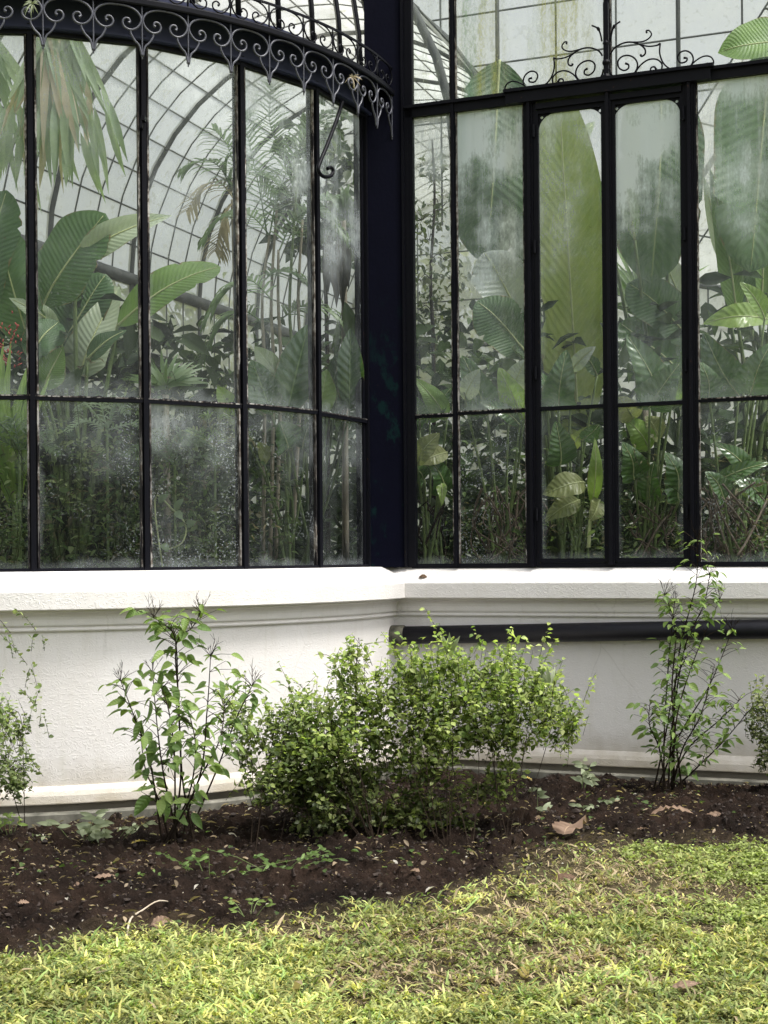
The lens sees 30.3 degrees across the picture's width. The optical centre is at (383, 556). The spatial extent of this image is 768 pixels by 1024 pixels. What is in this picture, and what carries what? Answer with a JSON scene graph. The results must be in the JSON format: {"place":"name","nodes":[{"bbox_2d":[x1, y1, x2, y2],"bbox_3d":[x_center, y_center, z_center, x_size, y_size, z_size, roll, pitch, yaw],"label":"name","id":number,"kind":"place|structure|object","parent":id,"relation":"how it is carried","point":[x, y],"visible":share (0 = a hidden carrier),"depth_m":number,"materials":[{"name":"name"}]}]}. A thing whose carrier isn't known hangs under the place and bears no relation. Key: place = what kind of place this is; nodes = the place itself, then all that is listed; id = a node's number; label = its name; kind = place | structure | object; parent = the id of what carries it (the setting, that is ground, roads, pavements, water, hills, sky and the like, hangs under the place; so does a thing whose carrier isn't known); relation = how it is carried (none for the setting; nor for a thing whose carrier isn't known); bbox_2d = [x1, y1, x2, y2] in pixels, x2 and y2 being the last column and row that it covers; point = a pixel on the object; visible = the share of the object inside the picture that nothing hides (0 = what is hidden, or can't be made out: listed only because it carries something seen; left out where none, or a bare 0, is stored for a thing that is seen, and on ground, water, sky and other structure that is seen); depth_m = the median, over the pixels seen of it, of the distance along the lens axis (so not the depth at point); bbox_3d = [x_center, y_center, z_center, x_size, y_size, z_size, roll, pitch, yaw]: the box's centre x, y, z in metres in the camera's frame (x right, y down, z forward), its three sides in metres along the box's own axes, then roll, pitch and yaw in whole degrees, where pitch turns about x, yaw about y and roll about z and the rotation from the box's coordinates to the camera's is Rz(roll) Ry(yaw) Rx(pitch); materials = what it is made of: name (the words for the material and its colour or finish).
{"place":"outdoors","nodes":[
{"label":"outdoors","id":0,"kind":"place"},
{"bbox_2d":[413,0,767,443],"label":"sky","id":1,"kind":"structure","parent":0,"point":[524,24],"materials":[{"name":"white"}]},
{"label":"indoor soil","id":2,"kind":"structure","parent":0,"visible":0},
{"bbox_2d":[0,311,49,568],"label":"red flowering plant","id":3,"kind":"object","parent":2,"relation":"on","point":[20,406],"visible":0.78,"depth_m":9.41,"materials":[{"name":"green plant"}]},
{"bbox_2d":[0,412,64,567],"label":"fern","id":4,"kind":"object","parent":2,"relation":"on","point":[46,446],"visible":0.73,"depth_m":9.29,"materials":[{"name":"green plant"}]},
{"bbox_2d":[0,37,127,213],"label":"fan palm","id":5,"kind":"object","parent":2,"relation":"on","point":[67,74],"visible":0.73,"depth_m":9.61,"materials":[{"name":"green plant"}]},
{"bbox_2d":[64,392,138,567],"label":"fern","id":6,"kind":"object","parent":2,"relation":"on","point":[106,425],"visible":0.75,"depth_m":9.49,"materials":[{"name":"green plant"}]},
{"bbox_2d":[0,190,220,567],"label":"banana plant","id":7,"kind":"object","parent":2,"relation":"on","point":[76,246],"visible":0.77,"depth_m":9.80,"materials":[{"name":"green plant"}]},
{"bbox_2d":[0,291,258,568],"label":"bay shade plants","id":8,"kind":"object","parent":2,"relation":"on","point":[162,335],"visible":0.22,"depth_m":10.43,"materials":[{"name":"green plant"}]},
{"bbox_2d":[0,358,322,568],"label":"bay undergrowth","id":9,"kind":"object","parent":2,"relation":"on","point":[135,525],"visible":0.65,"depth_m":9.61,"materials":[{"name":"green plant"}]},
{"bbox_2d":[121,350,207,566],"bbox_3d":[-1.558,-0.658,10.239,0.685,1.701,0.585,0,0,0],"label":"spiky rosette plant","id":10,"kind":"object","parent":2,"relation":"on","point":[182,374],"visible":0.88,"depth_m":10.18,"materials":[{"name":"green plant"}]},
{"bbox_2d":[121,427,220,566],"bbox_3d":[-1.385,-0.339,9.490,0.674,1.069,0.733,0,0,0],"label":"fern","id":11,"kind":"object","parent":2,"relation":"on","point":[190,441],"visible":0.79,"depth_m":9.49,"materials":[{"name":"green plant"}]},
{"bbox_2d":[154,494,196,566],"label":"trailing vine","id":12,"kind":"object","parent":2,"relation":"on","point":[177,513],"visible":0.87,"depth_m":9.12,"materials":[{"name":"green plant"}]},
{"bbox_2d":[168,407,259,565],"bbox_3d":[-1.157,-0.429,9.713,0.601,1.191,0.431,0,0,0],"label":"fern","id":13,"kind":"object","parent":2,"relation":"on","point":[205,426],"visible":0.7,"depth_m":9.69,"materials":[{"name":"green plant"}]},
{"bbox_2d":[175,123,291,562],"bbox_3d":[-1.279,-1.778,12.067,1.021,3.901,0.550,0,0,0],"label":"dry feather palm","id":14,"kind":"object","parent":2,"relation":"on","point":[224,231],"visible":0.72,"depth_m":12.00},
{"bbox_2d":[194,80,352,565],"bbox_3d":[-0.838,-1.775,11.158,1.397,3.836,1.330,0,0,0],"label":"feather palm","id":15,"kind":"object","parent":2,"relation":"on","point":[217,298],"visible":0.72,"depth_m":10.99,"materials":[{"name":"green plant"}]},
{"bbox_2d":[257,421,308,564],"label":"philodendron","id":16,"kind":"object","parent":2,"relation":"on","point":[286,439],"visible":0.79,"depth_m":10.16,"materials":[{"name":"green plant"}]},
{"bbox_2d":[216,302,363,564],"bbox_3d":[-0.680,-0.858,10.388,1.084,2.038,0.449,0,0,0],"label":"leaved arum","id":17,"kind":"object","parent":2,"relation":"on","point":[287,382],"visible":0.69,"depth_m":10.25,"materials":[{"name":"green plant"}]},
{"bbox_2d":[259,99,354,564],"bbox_3d":[-0.522,-1.935,12.489,1.113,4.234,1.069,0,0,0],"label":"indoor shrub tree","id":18,"kind":"object","parent":2,"relation":"on","point":[337,146],"visible":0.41,"depth_m":12.35,"materials":[{"name":"green plant"}]},
{"bbox_2d":[320,184,353,564],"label":"tropical plant","id":19,"kind":"object","parent":2,"relation":"on","point":[336,271],"visible":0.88,"depth_m":11.22,"materials":[{"name":"green plant"}]},
{"bbox_2d":[418,500,448,562],"bbox_3d":[0.318,-0.192,10.859,0.388,0.506,1.118,0,0,0],"label":"root tangle","id":20,"kind":"object","parent":2,"relation":"on","point":[441,511],"visible":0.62,"depth_m":10.83,"materials":[{"name":"green plant"}]},
{"bbox_2d":[417,379,451,563],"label":"philodendron","id":21,"kind":"object","parent":2,"relation":"on","point":[435,399],"visible":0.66,"depth_m":10.82,"materials":[{"name":"green plant"}]},
{"bbox_2d":[417,433,452,563],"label":"philodendron","id":22,"kind":"object","parent":2,"relation":"on","point":[432,454],"visible":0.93,"depth_m":10.64,"materials":[{"name":"green plant"}]},
{"bbox_2d":[103,270,767,566],"bbox_3d":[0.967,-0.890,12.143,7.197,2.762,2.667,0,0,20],"label":"hall shade plants","id":23,"kind":"object","parent":2,"relation":"on","point":[722,415],"visible":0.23,"depth_m":11.85,"materials":[{"name":"green plant"}]},
{"bbox_2d":[415,143,471,554],"bbox_3d":[0.445,-1.760,12.660,0.677,3.877,0.978,0,0,0],"label":"slim indoor tree","id":24,"kind":"object","parent":2,"relation":"on","point":[429,280],"visible":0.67,"depth_m":12.59,"materials":[{"name":"green plant"}]},
{"bbox_2d":[460,355,524,562],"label":"philodendron","id":25,"kind":"object","parent":2,"relation":"on","point":[479,390],"visible":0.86,"depth_m":10.71,"materials":[{"name":"green plant"}]},
{"bbox_2d":[470,486,550,562],"bbox_3d":[0.996,-0.249,10.984,0.616,0.625,0.848,0,0,37],"label":"root tangle","id":26,"kind":"object","parent":2,"relation":"on","point":[514,524],"visible":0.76,"depth_m":10.81,"materials":[{"name":"plant"}]},
{"bbox_2d":[449,59,602,558],"bbox_3d":[1.201,-1.915,11.432,1.469,4.147,0.805,0,0,-30],"label":"giant banana","id":27,"kind":"object","parent":2,"relation":"on","point":[571,265],"visible":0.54,"depth_m":11.31,"materials":[{"name":"green plant"}]},
{"bbox_2d":[541,346,600,557],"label":"philodendron","id":28,"kind":"object","parent":2,"relation":"on","point":[558,385],"visible":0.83,"depth_m":10.39,"materials":[{"name":"green plant"}]},
{"bbox_2d":[543,421,603,557],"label":"philodendron","id":29,"kind":"object","parent":2,"relation":"on","point":[565,487],"visible":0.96,"depth_m":10.24,"materials":[{"name":"green plant"}]},
{"bbox_2d":[420,430,767,563],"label":"facade undergrowth","id":30,"kind":"object","parent":2,"relation":"on","point":[597,542],"visible":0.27,"depth_m":10.59,"materials":[{"name":"green plant"}]},
{"bbox_2d":[618,335,681,557],"bbox_3d":[1.972,-0.737,10.329,0.362,1.760,0.459,0,0,-44],"label":"philodendron","id":31,"kind":"object","parent":2,"relation":"on","point":[657,378],"visible":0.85,"depth_m":10.29,"materials":[{"name":"green plant"}]},
{"bbox_2d":[599,107,704,549],"bbox_3d":[2.124,-1.817,11.366,0.819,3.970,1.016,0,0,0],"label":"tall heliconia","id":32,"kind":"object","parent":2,"relation":"on","point":[649,246],"visible":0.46,"depth_m":11.09,"materials":[{"name":"green plant"}]},
{"bbox_2d":[621,416,682,557],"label":"philodendron","id":33,"kind":"object","parent":2,"relation":"on","point":[637,428],"visible":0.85,"depth_m":10.43,"materials":[{"name":"green plant"}]},
{"bbox_2d":[617,248,706,532],"bbox_3d":[2.150,-1.420,12.113,1.386,3.047,0.940,0,0,0],"label":"strap leaved plant","id":34,"kind":"object","parent":2,"relation":"on","point":[626,277],"visible":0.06,"depth_m":12.15,"materials":[{"name":"green plant"}]},
{"bbox_2d":[620,500,709,557],"bbox_3d":[2.039,-0.181,10.489,0.612,0.480,0.809,0,0,0],"label":"root tangle","id":35,"kind":"object","parent":2,"relation":"on","point":[663,522],"visible":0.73,"depth_m":10.47,"materials":[{"name":"plant"}]},
{"bbox_2d":[700,282,767,561],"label":"philodendron","id":36,"kind":"object","parent":2,"relation":"on","point":[724,372],"visible":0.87,"depth_m":10.09,"materials":[{"name":"green plant"}]},
{"bbox_2d":[701,481,767,561],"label":"root tangle","id":37,"kind":"object","parent":2,"relation":"on","point":[732,513],"visible":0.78,"depth_m":9.97,"materials":[{"name":"plant"}]},
{"bbox_2d":[704,16,767,561],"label":"banana plant","id":38,"kind":"object","parent":2,"relation":"on","point":[739,248],"visible":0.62,"depth_m":10.63,"materials":[{"name":"green plant"}]},
{"bbox_2d":[705,442,767,561],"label":"philodendron","id":39,"kind":"object","parent":2,"relation":"on","point":[739,459],"visible":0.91,"depth_m":9.93,"materials":[{"name":"green plant"}]},
{"label":"ground","id":40,"kind":"structure","parent":0,"visible":0},
{"bbox_2d":[0,0,767,813],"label":"greenhouse","id":41,"kind":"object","parent":40,"relation":"on","point":[176,76],"visible":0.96,"depth_m":9.79,"materials":[{"name":"white paint"}]},
{"bbox_2d":[0,29,35,571],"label":"window","id":42,"kind":"structure","parent":41,"relation":"in","point":[3,32],"depth_m":8.57,"materials":[{"name":"black paint"}]},
{"bbox_2d":[24,0,38,20],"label":"air plant","id":43,"kind":"object","parent":41,"relation":"attached to","point":[30,2],"visible":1,"depth_m":8.34,"materials":[{"name":"plant"}]},
{"bbox_2d":[32,30,144,571],"bbox_3d":[-1.808,-1.554,8.702,0.661,3.302,0.266,0,0,0],"label":"window","id":44,"kind":"structure","parent":41,"relation":"in","point":[54,35],"depth_m":8.68,"materials":[{"name":"black paint"}]},
{"bbox_2d":[146,42,243,569],"bbox_3d":[-1.203,-1.559,8.993,0.599,3.302,0.415,0,0,0],"label":"window","id":45,"kind":"structure","parent":41,"relation":"in","point":[157,402],"depth_m":8.97,"materials":[{"name":"black paint"}]},
{"bbox_2d":[244,62,318,568],"bbox_3d":[-0.690,-1.563,9.426,0.499,3.302,0.537,0,0,0],"label":"window","id":46,"kind":"structure","parent":41,"relation":"in","point":[257,72],"depth_m":9.34,"materials":[{"name":"black paint"}]},
{"bbox_2d":[319,88,368,567],"bbox_3d":[-0.302,-1.567,9.975,0.367,3.302,0.625,0,0,0],"label":"window","id":47,"kind":"structure","parent":41,"relation":"in","point":[322,93],"depth_m":10.01,"materials":[{"name":"black paint"}]},
{"bbox_2d":[346,74,361,88],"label":"air plant","id":48,"kind":"object","parent":41,"relation":"attached to","point":[351,76],"visible":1,"depth_m":9.73,"materials":[{"name":"green plant"}]},
{"bbox_2d":[412,114,456,567],"bbox_3d":[0.357,-1.560,10.291,0.343,3.283,0.147,0,0,4],"label":"window","id":49,"kind":"structure","parent":41,"relation":"in","point":[439,155],"depth_m":10.28,"materials":[{"name":"clear glass"}]},
{"bbox_2d":[457,105,532,567],"bbox_3d":[0.781,-1.563,10.130,0.554,3.283,0.226,0,0,3],"label":"window","id":50,"kind":"structure","parent":41,"relation":"in","point":[475,129],"depth_m":10.13,"materials":[{"name":"black paint"}]},
{"bbox_2d":[388,619,767,645],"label":"drain pipe","id":51,"kind":"object","parent":41,"relation":"attached to","point":[640,631],"visible":0.7,"depth_m":9.73,"materials":[{"name":"black metal"}]},
{"bbox_2d":[693,74,767,566],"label":"window","id":52,"kind":"structure","parent":41,"relation":"in","point":[752,86],"depth_m":9.51,"materials":[{"name":"black paint"}]},
{"bbox_2d":[0,768,767,1023],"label":"soil bed","id":53,"kind":"object","parent":40,"relation":"on","point":[311,889],"visible":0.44,"depth_m":6.79,"materials":[{"name":"brown soil"}]},
{"bbox_2d":[0,812,26,833],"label":"seedling","id":54,"kind":"object","parent":53,"relation":"on","point":[7,815],"visible":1,"depth_m":7.71,"materials":[{"name":"green plant"}]},
{"bbox_2d":[16,899,28,903],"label":"fallen leaf","id":55,"kind":"object","parent":53,"relation":"on","point":[22,901],"visible":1,"depth_m":6.11,"materials":[{"name":"beige plant"}]},
{"bbox_2d":[0,609,53,826],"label":"edge bush","id":56,"kind":"object","parent":53,"relation":"on","point":[15,782],"visible":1,"depth_m":7.63,"materials":[{"name":"green plant"}]},
{"bbox_2d":[32,809,114,842],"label":"seedling","id":57,"kind":"object","parent":53,"relation":"on","point":[94,830],"visible":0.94,"depth_m":7.65,"materials":[{"name":"green plant"}]},
{"bbox_2d":[91,873,114,877],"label":"fallen leaf","id":58,"kind":"object","parent":53,"relation":"on","point":[104,875],"visible":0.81,"depth_m":6.70,"materials":[{"name":"beige plant"}]},
{"bbox_2d":[91,820,157,837],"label":"seedling","id":59,"kind":"object","parent":53,"relation":"on","point":[130,829],"visible":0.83,"depth_m":7.71,"materials":[{"name":"green plant"}]},
{"bbox_2d":[126,900,167,935],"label":"fallen twig","id":60,"kind":"object","parent":53,"relation":"on","point":[143,909],"visible":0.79,"depth_m":5.90,"materials":[{"name":"beige wood"}]},
{"bbox_2d":[148,915,172,926],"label":"fallen leaf","id":61,"kind":"object","parent":53,"relation":"on","point":[158,919],"visible":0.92,"depth_m":5.67,"materials":[{"name":"beige plant"}]},
{"bbox_2d":[98,591,269,843],"bbox_3d":[-1.064,0.853,7.409,0.903,1.352,0.561,0,0,22],"label":"tall shrub","id":62,"kind":"object","parent":53,"relation":"on","point":[164,805],"visible":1,"depth_m":7.37,"materials":[{"name":"green plant"}]},
{"bbox_2d":[138,849,308,875],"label":"seedling","id":63,"kind":"object","parent":53,"relation":"on","point":[192,857],"visible":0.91,"depth_m":6.73,"materials":[{"name":"green plant"}]},
{"bbox_2d":[223,896,274,916],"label":"seedling","id":64,"kind":"object","parent":53,"relation":"on","point":[253,899],"visible":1,"depth_m":5.90,"materials":[{"name":"green plant"}]},
{"bbox_2d":[207,845,347,866],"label":"seedling","id":65,"kind":"object","parent":53,"relation":"on","point":[309,854],"visible":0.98,"depth_m":6.80,"materials":[{"name":"green plant"}]},
{"bbox_2d":[216,661,360,846],"bbox_3d":[-0.539,1.045,7.641,0.830,0.979,0.828,0,0,0],"label":"pale bush","id":66,"kind":"object","parent":53,"relation":"on","point":[280,749],"visible":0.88,"depth_m":7.55,"materials":[{"name":"green plant"}]},
{"bbox_2d":[10,779,735,924],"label":"ground weeds","id":67,"kind":"object","parent":53,"relation":"on","point":[409,863],"visible":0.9,"depth_m":6.95,"materials":[{"name":"green plant"}]},
{"bbox_2d":[0,834,767,1023],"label":"lawn grass","id":68,"kind":"structure","parent":53,"relation":"on","point":[42,979],"depth_m":5.13,"materials":[{"name":"green plant"}]},
{"bbox_2d":[671,980,698,987],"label":"fallen leaf","id":69,"kind":"object","parent":68,"relation":"on","point":[689,983],"visible":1,"depth_m":4.83,"materials":[{"name":"beige plant"}]},
{"bbox_2d":[0,776,767,964],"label":"plant litter","id":70,"kind":"object","parent":53,"relation":"on","point":[269,897],"visible":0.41,"depth_m":7.17,"materials":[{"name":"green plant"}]},
{"bbox_2d":[246,607,595,849],"bbox_3d":[0.197,0.960,7.708,1.924,1.372,0.987,0,0,0],"label":"bush","id":71,"kind":"object","parent":53,"relation":"on","point":[374,814],"visible":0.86,"depth_m":7.65,"materials":[{"name":"green plant"}]},
{"bbox_2d":[528,787,552,811],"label":"seedling","id":72,"kind":"object","parent":53,"relation":"on","point":[541,792],"visible":0.98,"depth_m":8.19,"materials":[{"name":"green plant"}]},
{"bbox_2d":[550,873,574,879],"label":"fallen leaf","id":73,"kind":"object","parent":53,"relation":"on","point":[561,876],"visible":0.98,"depth_m":6.47,"materials":[{"name":"brown plant"}]},
{"bbox_2d":[552,815,587,834],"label":"fallen leaf","id":74,"kind":"object","parent":53,"relation":"on","point":[562,827],"visible":1,"depth_m":7.37,"materials":[{"name":"beige plant"}]},
{"bbox_2d":[571,757,599,786],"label":"seedling","id":75,"kind":"object","parent":53,"relation":"on","point":[585,775],"visible":1,"depth_m":8.87,"materials":[{"name":"green plant"}]},
{"bbox_2d":[568,797,619,810],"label":"seedling","id":76,"kind":"object","parent":53,"relation":"on","point":[611,799],"visible":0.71,"depth_m":8.31,"materials":[{"name":"green plant"}]},
{"bbox_2d":[648,805,691,814],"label":"fallen leaf","id":77,"kind":"object","parent":53,"relation":"on","point":[661,808],"visible":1,"depth_m":7.99,"materials":[{"name":"beige plant"}]},
{"bbox_2d":[626,522,767,791],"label":"tall shrub","id":78,"kind":"object","parent":53,"relation":"on","point":[674,703],"visible":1,"depth_m":8.83,"materials":[{"name":"green plant"}]},
{"bbox_2d":[707,811,720,815],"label":"fallen leaf","id":79,"kind":"object","parent":53,"relation":"on","point":[714,813],"visible":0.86,"depth_m":8.06,"materials":[{"name":"beige plant"}]},
{"bbox_2d":[743,674,767,776],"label":"edge bush","id":80,"kind":"object","parent":53,"relation":"on","point":[758,702],"visible":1,"depth_m":8.64,"materials":[{"name":"green plant"}]},
{"bbox_2d":[0,763,767,827],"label":"kerb","id":81,"kind":"structure","parent":40,"relation":"on","point":[31,819],"depth_m":8.76,"materials":[{"name":"concrete"}]}
]}

